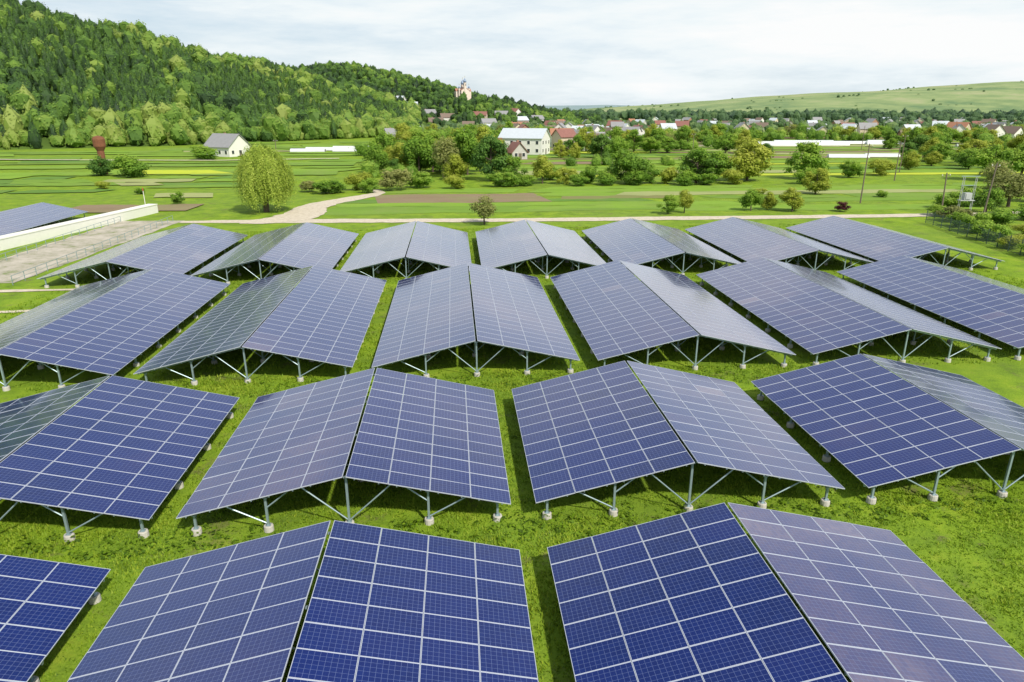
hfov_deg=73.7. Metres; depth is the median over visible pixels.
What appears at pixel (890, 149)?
field
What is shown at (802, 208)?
field
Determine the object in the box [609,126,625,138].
deciduous tree
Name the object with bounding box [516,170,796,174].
field
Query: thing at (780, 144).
greenhouse tunnel
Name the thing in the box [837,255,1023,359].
solar array
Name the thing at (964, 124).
village house
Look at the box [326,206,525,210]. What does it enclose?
field
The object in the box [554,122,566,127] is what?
village house
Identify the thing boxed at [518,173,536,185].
bush
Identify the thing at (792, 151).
field
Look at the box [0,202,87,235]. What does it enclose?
solar array
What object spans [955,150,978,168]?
deciduous tree
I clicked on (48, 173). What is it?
field
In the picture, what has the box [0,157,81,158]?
field
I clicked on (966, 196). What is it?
transformer station
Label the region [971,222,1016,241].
bush
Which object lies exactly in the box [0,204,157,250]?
boundary wall
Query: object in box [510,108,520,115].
village house
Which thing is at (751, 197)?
deciduous tree
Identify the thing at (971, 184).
field
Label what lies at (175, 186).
field
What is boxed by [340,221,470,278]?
solar array
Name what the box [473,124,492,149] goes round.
deciduous tree
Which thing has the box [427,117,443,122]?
village house
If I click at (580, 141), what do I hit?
deciduous tree
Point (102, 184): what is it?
bush
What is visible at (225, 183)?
field
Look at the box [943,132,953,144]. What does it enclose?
deciduous tree
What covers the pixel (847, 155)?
greenhouse tunnel
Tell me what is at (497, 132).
deciduous tree
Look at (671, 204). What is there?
deciduous tree
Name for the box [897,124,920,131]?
village house
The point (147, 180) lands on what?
field
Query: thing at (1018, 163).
deciduous tree
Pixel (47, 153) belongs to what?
field
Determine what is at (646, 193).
field
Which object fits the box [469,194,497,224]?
deciduous tree
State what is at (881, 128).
deciduous tree
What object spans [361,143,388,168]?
deciduous tree
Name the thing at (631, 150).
field
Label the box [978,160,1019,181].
deciduous tree
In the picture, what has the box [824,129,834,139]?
deciduous tree
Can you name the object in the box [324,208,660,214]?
field
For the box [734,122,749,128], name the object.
village house
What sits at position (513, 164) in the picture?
deciduous tree
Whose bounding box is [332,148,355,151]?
greenhouse tunnel
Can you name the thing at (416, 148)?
deciduous tree
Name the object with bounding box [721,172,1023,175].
field
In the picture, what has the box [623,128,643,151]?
deciduous tree
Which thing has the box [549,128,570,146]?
village house
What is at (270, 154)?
field
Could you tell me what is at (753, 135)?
deciduous tree
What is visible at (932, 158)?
deciduous tree
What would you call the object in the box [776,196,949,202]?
field
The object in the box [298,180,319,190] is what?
bush
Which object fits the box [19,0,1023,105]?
sky
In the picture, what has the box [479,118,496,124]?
village house
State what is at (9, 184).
field
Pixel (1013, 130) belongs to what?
village house
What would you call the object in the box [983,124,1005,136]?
village house
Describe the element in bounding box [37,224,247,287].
solar array
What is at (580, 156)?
field
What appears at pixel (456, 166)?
deciduous tree
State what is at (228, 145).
village house
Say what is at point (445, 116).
village house
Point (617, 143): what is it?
deciduous tree
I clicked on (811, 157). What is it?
deciduous tree
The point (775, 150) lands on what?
field
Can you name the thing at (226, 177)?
field
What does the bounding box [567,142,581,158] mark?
deciduous tree
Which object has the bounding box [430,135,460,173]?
deciduous tree
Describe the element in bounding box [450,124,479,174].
deciduous tree
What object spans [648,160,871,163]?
field
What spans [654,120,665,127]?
village house
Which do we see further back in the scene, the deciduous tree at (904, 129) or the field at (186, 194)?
the deciduous tree at (904, 129)
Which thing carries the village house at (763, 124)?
on the ground at (1004, 378)
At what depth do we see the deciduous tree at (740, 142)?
264.15 m
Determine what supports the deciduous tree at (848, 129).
on the ground at (1004, 378)
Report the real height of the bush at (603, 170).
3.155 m
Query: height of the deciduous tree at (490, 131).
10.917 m
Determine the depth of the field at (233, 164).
210.99 m
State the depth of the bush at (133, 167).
170.42 m
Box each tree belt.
[352,121,1023,177]
[405,107,1023,138]
[603,80,1021,110]
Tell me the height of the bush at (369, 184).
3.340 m
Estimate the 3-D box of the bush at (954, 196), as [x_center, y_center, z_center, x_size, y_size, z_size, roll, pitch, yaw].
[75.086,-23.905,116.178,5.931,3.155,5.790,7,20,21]
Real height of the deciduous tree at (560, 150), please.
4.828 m
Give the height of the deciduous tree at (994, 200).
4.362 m
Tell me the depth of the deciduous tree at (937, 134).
279.14 m
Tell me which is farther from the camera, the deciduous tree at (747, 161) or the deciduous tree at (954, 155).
the deciduous tree at (954, 155)
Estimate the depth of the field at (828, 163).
216.64 m
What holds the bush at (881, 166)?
on the ground at (1004, 378)
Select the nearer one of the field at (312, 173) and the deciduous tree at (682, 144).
the field at (312, 173)
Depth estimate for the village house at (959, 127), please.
379.05 m
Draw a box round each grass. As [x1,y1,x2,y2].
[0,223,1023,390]
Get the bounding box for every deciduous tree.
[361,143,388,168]
[368,130,397,151]
[383,145,393,158]
[387,158,399,168]
[389,142,414,164]
[393,122,406,141]
[397,131,411,141]
[398,125,410,139]
[399,135,437,170]
[407,128,419,135]
[415,131,430,142]
[420,135,441,171]
[424,123,438,130]
[427,130,442,140]
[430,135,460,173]
[433,154,445,170]
[441,153,470,177]
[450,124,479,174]
[464,123,476,132]
[468,134,511,179]
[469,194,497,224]
[471,127,492,133]
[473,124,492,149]
[493,130,500,136]
[498,120,514,130]
[500,155,527,177]
[531,154,554,183]
[552,145,568,157]
[553,139,562,148]
[562,139,571,155]
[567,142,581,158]
[569,134,586,151]
[577,127,595,151]
[583,126,592,131]
[584,133,595,152]
[588,133,611,156]
[603,136,630,155]
[607,148,650,180]
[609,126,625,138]
[620,128,631,138]
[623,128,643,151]
[638,136,662,152]
[643,124,662,137]
[650,127,666,150]
[656,194,678,213]
[660,137,677,152]
[663,132,675,142]
[674,125,691,140]
[674,139,689,149]
[677,146,721,182]
[677,188,694,212]
[689,126,694,137]
[695,129,716,141]
[703,150,734,180]
[708,124,722,137]
[712,133,737,152]
[715,122,728,135]
[726,138,776,180]
[733,136,755,150]
[737,129,751,139]
[738,188,764,210]
[747,129,757,140]
[755,130,765,140]
[760,191,778,209]
[761,143,774,151]
[778,187,804,210]
[784,141,831,172]
[785,123,797,137]
[801,168,831,193]
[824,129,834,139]
[840,125,856,136]
[865,125,886,139]
[866,126,881,139]
[882,130,901,146]
[882,138,897,148]
[898,127,911,142]
[898,151,921,169]
[900,141,917,156]
[901,149,922,159]
[903,126,925,142]
[910,133,930,153]
[918,137,939,158]
[919,142,953,161]
[920,125,942,138]
[924,151,943,165]
[929,132,946,141]
[936,123,953,136]
[942,132,952,143]
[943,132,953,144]
[946,128,963,143]
[949,147,980,161]
[954,140,991,154]
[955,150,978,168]
[959,137,970,143]
[961,129,972,138]
[963,139,977,144]
[970,144,1014,179]
[971,186,1006,211]
[972,127,988,138]
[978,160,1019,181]
[980,129,999,138]
[981,169,1023,206]
[987,138,1003,150]
[1002,141,1023,174]
[1005,137,1016,148]
[1011,130,1023,147]
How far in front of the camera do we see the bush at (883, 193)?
132.32 m
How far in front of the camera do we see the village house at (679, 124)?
507.80 m
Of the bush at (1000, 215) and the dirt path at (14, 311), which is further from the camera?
the bush at (1000, 215)
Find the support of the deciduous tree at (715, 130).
on the field
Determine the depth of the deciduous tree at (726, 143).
267.02 m
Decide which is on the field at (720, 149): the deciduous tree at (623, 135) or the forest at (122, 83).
the deciduous tree at (623, 135)
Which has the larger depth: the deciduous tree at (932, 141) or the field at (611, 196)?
the deciduous tree at (932, 141)
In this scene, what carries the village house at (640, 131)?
on the ground at (1004, 378)
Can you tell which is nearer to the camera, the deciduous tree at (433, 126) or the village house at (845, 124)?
the deciduous tree at (433, 126)
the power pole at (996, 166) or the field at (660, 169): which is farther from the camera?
the field at (660, 169)
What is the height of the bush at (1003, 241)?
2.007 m
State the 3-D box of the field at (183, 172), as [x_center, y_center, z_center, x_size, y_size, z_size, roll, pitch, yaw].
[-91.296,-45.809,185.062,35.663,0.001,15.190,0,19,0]
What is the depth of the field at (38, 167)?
199.90 m
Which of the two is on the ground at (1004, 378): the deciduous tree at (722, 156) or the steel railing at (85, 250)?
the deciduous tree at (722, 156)
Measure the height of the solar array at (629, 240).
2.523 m
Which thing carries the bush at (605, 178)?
on the ground at (1004, 378)
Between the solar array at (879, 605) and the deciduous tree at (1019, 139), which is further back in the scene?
the deciduous tree at (1019, 139)
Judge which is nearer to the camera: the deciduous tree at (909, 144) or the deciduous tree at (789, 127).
the deciduous tree at (909, 144)
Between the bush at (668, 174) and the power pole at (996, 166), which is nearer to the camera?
the power pole at (996, 166)
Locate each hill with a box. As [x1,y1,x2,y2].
[0,86,427,149]
[358,78,494,117]
[545,105,627,110]
[575,81,1023,118]
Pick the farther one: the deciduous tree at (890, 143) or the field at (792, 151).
the deciduous tree at (890, 143)
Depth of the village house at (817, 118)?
784.86 m
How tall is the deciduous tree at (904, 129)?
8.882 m
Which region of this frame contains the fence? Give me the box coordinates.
[925,210,1023,255]
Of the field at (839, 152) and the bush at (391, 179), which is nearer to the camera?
the bush at (391, 179)
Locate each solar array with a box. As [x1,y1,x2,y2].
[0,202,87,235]
[0,268,229,390]
[0,375,238,541]
[0,554,110,681]
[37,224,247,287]
[67,520,537,681]
[134,266,386,385]
[176,368,510,535]
[190,222,358,283]
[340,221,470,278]
[372,263,579,377]
[476,220,605,278]
[512,361,844,519]
[547,502,1023,681]
[550,260,795,369]
[582,218,740,274]
[685,217,872,269]
[696,258,1001,365]
[751,354,1023,504]
[787,216,1002,269]
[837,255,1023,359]
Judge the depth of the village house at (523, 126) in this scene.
394.24 m
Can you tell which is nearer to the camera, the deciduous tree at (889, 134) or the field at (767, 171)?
the field at (767, 171)
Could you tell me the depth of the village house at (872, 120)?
642.42 m
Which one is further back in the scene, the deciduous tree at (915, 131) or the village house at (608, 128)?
the village house at (608, 128)
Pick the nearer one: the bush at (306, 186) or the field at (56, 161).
the bush at (306, 186)
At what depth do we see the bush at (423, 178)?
147.78 m
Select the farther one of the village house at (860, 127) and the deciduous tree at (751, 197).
the village house at (860, 127)
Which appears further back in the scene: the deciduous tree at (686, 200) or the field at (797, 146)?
the field at (797, 146)
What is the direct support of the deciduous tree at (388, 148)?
on the ground at (1004, 378)
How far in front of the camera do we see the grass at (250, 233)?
49.83 m
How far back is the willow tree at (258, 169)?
109.58 m
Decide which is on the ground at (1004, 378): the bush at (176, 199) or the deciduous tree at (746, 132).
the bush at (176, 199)
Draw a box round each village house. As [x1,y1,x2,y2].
[204,133,251,156]
[384,127,397,134]
[421,109,436,115]
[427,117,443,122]
[439,113,453,120]
[462,121,474,124]
[473,111,487,118]
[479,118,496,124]
[498,128,551,154]
[506,140,528,158]
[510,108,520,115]
[517,116,528,121]
[518,124,528,127]
[530,115,544,120]
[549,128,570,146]
[551,128,575,148]
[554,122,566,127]
[586,124,600,131]
[604,126,612,132]
[606,120,622,125]
[610,121,623,129]
[622,127,642,134]
[632,124,644,135]
[635,119,646,123]
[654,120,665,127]
[659,123,676,130]
[675,121,689,130]
[682,117,691,120]
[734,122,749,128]
[756,122,768,129]
[806,120,817,123]
[811,117,822,120]
[817,126,827,132]
[841,123,857,129]
[856,122,877,133]
[865,118,878,124]
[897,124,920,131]
[932,120,946,125]
[946,122,971,129]
[952,123,967,140]
[953,118,964,121]
[981,119,996,123]
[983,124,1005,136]
[992,122,1007,125]
[1003,125,1023,137]
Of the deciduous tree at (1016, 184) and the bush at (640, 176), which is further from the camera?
the bush at (640, 176)
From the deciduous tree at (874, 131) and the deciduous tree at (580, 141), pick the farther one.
the deciduous tree at (874, 131)
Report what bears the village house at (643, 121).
on the ground at (1004, 378)
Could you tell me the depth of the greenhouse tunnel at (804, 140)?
350.70 m
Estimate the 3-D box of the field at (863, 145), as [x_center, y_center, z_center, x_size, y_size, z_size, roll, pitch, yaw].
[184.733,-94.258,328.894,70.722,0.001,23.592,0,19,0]
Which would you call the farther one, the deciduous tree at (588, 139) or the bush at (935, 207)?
the deciduous tree at (588, 139)
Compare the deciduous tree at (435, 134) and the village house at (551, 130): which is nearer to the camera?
the deciduous tree at (435, 134)
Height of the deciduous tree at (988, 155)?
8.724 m
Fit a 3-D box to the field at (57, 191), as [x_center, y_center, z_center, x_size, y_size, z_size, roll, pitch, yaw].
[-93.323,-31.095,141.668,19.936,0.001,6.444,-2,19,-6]
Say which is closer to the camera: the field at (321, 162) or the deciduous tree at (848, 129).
the field at (321, 162)
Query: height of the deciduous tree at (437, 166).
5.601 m
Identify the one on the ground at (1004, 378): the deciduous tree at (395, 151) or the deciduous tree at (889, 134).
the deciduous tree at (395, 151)
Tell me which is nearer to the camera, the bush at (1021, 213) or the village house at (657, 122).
the bush at (1021, 213)
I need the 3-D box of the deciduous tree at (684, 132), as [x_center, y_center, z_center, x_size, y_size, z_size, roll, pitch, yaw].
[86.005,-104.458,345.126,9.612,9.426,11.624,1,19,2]
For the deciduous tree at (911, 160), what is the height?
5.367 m
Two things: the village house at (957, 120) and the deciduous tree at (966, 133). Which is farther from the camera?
the village house at (957, 120)
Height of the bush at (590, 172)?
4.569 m
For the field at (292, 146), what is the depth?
316.21 m
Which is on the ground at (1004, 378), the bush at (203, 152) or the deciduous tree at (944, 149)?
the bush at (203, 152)
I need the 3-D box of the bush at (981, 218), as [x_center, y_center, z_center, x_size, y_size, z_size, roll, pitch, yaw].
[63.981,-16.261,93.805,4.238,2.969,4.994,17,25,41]
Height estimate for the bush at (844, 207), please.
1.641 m
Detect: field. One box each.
[0,151,67,152]
[0,153,96,154]
[0,154,13,156]
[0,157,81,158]
[0,161,20,162]
[0,166,85,168]
[0,172,161,175]
[0,176,28,178]
[0,180,12,183]
[0,184,21,185]
[7,161,271,164]
[8,182,124,185]
[9,189,114,192]
[11,179,91,182]
[19,161,111,162]
[20,176,75,179]
[67,151,182,152]
[72,204,202,212]
[78,168,360,172]
[104,179,194,181]
[105,152,193,153]
[116,182,163,185]
[123,162,355,166]
[127,154,361,155]
[143,170,228,173]
[145,184,247,187]
[154,193,212,197]
[158,176,208,178]
[159,148,194,150]
[163,182,238,184]
[183,150,289,151]
[191,171,337,174]
[194,178,247,181]
[203,175,285,178]
[248,141,322,142]
[262,146,318,147]
[289,161,363,162]
[291,152,356,152]
[302,145,338,145]
[302,166,356,167]
[312,159,364,160]
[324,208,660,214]
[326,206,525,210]
[335,200,741,206]
[343,198,653,202]
[366,188,518,193]
[375,193,549,202]
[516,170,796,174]
[517,166,793,167]
[518,168,792,170]
[518,204,933,208]
[520,158,785,161]
[521,158,680,159]
[522,162,612,163]
[527,154,733,155]
[527,156,662,157]
[530,187,745,192]
[536,192,621,195]
[544,185,752,188]
[550,150,670,151]
[550,151,651,152]
[561,195,664,198]
[617,191,780,195]
[630,147,876,148]
[630,149,797,149]
[640,145,840,147]
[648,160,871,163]
[655,149,849,151]
[658,151,891,152]
[674,150,721,150]
[675,205,1008,210]
[703,195,849,197]
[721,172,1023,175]
[726,152,917,153]
[728,155,923,157]
[739,187,807,190]
[771,163,865,163]
[773,189,964,193]
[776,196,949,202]
[803,185,970,189]
[828,144,954,146]
[829,166,983,168]
[829,169,1023,172]
[841,192,1002,196]
[847,184,940,185]
[863,147,954,148]
[865,150,898,150]
[869,149,957,149]
[946,184,1010,185]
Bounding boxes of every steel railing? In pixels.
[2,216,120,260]
[11,215,172,283]
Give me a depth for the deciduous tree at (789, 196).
113.22 m
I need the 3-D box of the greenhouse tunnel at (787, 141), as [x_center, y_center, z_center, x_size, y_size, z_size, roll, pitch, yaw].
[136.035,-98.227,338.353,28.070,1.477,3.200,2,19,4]
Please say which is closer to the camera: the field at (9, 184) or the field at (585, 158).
the field at (9, 184)
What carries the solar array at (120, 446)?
on the ground at (1004, 378)
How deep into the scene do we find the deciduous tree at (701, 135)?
338.13 m
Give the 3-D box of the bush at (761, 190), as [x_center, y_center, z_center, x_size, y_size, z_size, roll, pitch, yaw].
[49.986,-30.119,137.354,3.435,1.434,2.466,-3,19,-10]
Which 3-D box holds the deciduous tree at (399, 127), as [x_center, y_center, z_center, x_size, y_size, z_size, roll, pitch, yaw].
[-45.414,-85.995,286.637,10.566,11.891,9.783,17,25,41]
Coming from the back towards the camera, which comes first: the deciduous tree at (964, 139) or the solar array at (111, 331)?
the deciduous tree at (964, 139)
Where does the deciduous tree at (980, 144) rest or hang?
on the field
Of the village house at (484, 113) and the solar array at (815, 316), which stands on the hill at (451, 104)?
the village house at (484, 113)
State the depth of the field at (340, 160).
227.79 m
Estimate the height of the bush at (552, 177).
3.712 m
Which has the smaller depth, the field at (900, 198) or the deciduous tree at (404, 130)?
the field at (900, 198)
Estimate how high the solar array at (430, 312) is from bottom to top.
2.523 m
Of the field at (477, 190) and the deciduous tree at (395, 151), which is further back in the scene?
the deciduous tree at (395, 151)
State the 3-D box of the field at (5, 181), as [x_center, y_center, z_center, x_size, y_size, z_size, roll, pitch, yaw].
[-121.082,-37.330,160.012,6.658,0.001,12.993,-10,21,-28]
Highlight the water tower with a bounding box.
[92,136,107,173]
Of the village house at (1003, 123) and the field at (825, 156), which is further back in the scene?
the village house at (1003, 123)
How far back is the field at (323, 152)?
271.09 m
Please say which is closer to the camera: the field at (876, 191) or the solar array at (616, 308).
the solar array at (616, 308)
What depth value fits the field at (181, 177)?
170.47 m
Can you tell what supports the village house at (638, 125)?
on the ground at (1004, 378)
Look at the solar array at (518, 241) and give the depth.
75.78 m
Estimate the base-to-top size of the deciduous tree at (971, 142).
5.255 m
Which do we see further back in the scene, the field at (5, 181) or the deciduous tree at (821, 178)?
the field at (5, 181)
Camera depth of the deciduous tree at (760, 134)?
365.17 m
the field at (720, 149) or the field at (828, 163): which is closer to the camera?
the field at (828, 163)
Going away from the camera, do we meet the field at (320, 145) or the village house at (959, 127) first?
the field at (320, 145)
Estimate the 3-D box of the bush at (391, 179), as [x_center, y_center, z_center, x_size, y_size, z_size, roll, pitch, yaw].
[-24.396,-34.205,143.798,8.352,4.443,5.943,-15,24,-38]
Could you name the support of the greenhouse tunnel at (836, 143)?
on the field at (863, 145)
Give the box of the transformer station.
[958,176,980,208]
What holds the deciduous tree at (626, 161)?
on the ground at (1004, 378)
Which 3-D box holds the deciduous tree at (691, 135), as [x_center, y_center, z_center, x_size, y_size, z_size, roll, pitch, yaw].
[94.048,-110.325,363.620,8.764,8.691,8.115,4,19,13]
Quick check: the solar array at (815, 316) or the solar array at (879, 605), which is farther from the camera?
the solar array at (815, 316)
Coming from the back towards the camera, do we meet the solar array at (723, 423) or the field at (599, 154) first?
the field at (599, 154)
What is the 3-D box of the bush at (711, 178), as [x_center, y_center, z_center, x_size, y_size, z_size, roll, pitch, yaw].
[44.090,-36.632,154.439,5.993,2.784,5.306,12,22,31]
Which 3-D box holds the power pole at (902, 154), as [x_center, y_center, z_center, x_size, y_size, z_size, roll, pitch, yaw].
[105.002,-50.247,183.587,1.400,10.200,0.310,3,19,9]
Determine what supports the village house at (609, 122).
on the ground at (1004, 378)
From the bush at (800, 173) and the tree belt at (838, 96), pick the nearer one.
the bush at (800, 173)
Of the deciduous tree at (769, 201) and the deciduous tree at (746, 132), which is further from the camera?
the deciduous tree at (746, 132)
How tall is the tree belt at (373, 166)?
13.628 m
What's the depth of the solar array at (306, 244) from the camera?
73.79 m
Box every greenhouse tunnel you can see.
[290,148,325,151]
[306,147,348,149]
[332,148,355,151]
[758,141,815,142]
[758,142,796,145]
[773,140,833,141]
[797,142,849,145]
[820,141,865,143]
[827,154,869,157]
[864,153,899,156]
[866,141,903,144]
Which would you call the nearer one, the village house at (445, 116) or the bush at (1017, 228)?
the bush at (1017, 228)
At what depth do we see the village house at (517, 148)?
234.55 m
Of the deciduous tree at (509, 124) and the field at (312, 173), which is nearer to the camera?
the field at (312, 173)
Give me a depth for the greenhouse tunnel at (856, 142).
340.57 m
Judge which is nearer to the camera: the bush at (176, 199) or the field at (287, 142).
the bush at (176, 199)
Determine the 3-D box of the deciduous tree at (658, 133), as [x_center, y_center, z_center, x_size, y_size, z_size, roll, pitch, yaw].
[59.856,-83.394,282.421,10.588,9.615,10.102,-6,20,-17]
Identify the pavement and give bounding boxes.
[0,221,181,282]
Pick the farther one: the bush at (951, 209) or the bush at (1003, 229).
the bush at (951, 209)
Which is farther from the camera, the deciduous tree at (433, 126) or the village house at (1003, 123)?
the village house at (1003, 123)
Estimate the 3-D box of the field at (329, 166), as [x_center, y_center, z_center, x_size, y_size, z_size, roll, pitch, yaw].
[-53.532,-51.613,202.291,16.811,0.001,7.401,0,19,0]
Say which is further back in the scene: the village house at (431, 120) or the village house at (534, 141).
the village house at (431, 120)
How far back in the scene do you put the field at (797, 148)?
301.70 m
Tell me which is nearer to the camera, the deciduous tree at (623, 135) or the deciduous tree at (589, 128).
the deciduous tree at (623, 135)
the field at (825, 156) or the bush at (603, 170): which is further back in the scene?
the field at (825, 156)
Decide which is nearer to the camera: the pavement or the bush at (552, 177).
the pavement
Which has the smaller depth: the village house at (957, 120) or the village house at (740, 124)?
the village house at (740, 124)
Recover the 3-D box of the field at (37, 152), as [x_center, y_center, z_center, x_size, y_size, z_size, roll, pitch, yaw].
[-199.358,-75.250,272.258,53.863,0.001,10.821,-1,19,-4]
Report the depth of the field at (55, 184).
154.41 m
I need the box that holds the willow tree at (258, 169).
[232,142,297,212]
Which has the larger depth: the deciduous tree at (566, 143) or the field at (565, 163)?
the deciduous tree at (566, 143)
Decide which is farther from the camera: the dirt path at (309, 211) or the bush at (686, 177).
the bush at (686, 177)
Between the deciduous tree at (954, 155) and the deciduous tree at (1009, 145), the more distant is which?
the deciduous tree at (1009, 145)
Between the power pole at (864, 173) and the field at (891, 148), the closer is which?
the power pole at (864, 173)
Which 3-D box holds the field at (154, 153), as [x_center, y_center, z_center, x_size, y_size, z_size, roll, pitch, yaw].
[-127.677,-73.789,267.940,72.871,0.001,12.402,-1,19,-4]
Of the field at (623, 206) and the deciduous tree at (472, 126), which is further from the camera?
the deciduous tree at (472, 126)
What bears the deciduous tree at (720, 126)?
on the field
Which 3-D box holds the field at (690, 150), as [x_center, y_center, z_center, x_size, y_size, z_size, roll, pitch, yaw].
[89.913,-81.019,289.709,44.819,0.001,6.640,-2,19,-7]
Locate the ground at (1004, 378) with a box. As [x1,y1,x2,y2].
[0,120,1023,681]
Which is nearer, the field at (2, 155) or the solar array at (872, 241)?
the solar array at (872, 241)
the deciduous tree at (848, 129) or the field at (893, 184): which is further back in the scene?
the deciduous tree at (848, 129)
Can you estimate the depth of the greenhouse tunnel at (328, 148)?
287.34 m
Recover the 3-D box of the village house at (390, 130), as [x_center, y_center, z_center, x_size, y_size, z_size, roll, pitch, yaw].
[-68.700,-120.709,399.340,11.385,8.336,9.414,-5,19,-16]
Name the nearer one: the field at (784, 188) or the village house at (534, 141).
the field at (784, 188)
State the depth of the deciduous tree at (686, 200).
111.31 m
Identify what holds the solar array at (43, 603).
on the ground at (1004, 378)
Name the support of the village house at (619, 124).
on the ground at (1004, 378)
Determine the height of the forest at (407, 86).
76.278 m
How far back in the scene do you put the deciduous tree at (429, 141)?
184.71 m
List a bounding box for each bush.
[85,155,113,175]
[94,181,110,188]
[107,154,151,177]
[134,187,145,193]
[170,191,185,203]
[189,145,219,159]
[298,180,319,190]
[312,179,346,193]
[343,171,371,189]
[358,177,378,192]
[377,168,412,188]
[407,171,434,187]
[442,174,465,188]
[485,171,522,186]
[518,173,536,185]
[538,167,559,179]
[553,166,577,183]
[568,173,590,185]
[579,165,598,183]
[596,171,616,185]
[597,168,622,177]
[622,169,648,185]
[642,163,663,183]
[659,165,678,183]
[675,169,697,185]
[695,173,719,184]
[722,168,744,183]
[753,188,768,193]
[792,167,817,183]
[834,201,850,210]
[837,159,864,177]
[867,158,896,175]
[876,190,888,196]
[925,203,949,215]
[931,191,971,206]
[934,205,975,220]
[945,211,969,226]
[957,186,983,206]
[960,211,994,233]
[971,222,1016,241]
[985,207,1021,224]
[995,234,1023,247]
[1009,223,1023,234]
[1016,203,1023,219]
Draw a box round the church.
[454,77,470,99]
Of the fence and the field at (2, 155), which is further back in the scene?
the field at (2, 155)
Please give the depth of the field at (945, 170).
191.40 m
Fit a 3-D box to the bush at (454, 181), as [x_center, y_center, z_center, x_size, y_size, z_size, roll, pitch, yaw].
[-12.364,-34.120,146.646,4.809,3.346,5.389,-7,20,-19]
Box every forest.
[0,0,422,149]
[291,60,601,127]
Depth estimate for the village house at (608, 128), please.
394.68 m
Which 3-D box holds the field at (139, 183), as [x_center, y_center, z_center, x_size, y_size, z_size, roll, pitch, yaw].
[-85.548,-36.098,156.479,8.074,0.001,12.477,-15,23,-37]
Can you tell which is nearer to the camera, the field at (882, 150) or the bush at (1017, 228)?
the bush at (1017, 228)
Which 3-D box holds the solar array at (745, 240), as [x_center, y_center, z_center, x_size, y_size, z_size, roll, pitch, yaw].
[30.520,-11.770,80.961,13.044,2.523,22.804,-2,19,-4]
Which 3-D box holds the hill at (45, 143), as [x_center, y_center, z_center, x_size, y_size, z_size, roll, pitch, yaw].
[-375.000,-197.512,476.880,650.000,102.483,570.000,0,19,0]
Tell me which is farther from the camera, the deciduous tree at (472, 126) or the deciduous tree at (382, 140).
the deciduous tree at (472, 126)
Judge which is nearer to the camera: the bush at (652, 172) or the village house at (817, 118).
the bush at (652, 172)
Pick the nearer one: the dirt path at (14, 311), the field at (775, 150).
the dirt path at (14, 311)
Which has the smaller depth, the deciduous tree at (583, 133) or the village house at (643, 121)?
the deciduous tree at (583, 133)
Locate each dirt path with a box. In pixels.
[0,289,73,291]
[0,310,28,312]
[239,189,384,223]
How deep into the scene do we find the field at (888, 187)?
149.41 m
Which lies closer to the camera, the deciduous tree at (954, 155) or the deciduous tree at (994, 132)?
the deciduous tree at (954, 155)
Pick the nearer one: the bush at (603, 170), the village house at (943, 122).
the bush at (603, 170)
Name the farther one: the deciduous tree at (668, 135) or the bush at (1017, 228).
the deciduous tree at (668, 135)
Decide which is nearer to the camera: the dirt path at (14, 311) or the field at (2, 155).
the dirt path at (14, 311)
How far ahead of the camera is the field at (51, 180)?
163.21 m
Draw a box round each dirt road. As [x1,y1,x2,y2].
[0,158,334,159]
[180,211,1017,222]
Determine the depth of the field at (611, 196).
133.87 m
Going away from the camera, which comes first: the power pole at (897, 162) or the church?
the power pole at (897, 162)
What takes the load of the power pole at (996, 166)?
on the ground at (1004, 378)
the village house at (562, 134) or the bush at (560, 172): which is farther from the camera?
the village house at (562, 134)
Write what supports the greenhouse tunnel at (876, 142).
on the field at (863, 145)
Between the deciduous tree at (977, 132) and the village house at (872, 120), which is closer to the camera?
the deciduous tree at (977, 132)
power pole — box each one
[860,143,872,202]
[894,143,900,180]
[899,135,905,172]
[941,173,950,205]
[983,163,999,213]
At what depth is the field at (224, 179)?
165.55 m
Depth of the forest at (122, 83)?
381.00 m
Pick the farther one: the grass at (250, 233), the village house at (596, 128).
the village house at (596, 128)
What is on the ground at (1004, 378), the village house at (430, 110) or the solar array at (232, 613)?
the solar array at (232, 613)
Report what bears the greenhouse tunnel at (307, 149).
on the field at (276, 150)
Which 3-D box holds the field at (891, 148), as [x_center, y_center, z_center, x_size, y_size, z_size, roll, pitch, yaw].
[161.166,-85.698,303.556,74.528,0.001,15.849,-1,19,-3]
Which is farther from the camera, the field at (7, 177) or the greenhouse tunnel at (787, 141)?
the greenhouse tunnel at (787, 141)
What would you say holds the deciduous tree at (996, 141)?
on the ground at (1004, 378)
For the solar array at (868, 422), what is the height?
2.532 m
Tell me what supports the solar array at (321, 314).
on the ground at (1004, 378)
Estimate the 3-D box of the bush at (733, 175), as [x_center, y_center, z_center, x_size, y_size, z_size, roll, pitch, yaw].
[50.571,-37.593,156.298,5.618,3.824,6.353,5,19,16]
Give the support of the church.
on the hill at (451, 104)

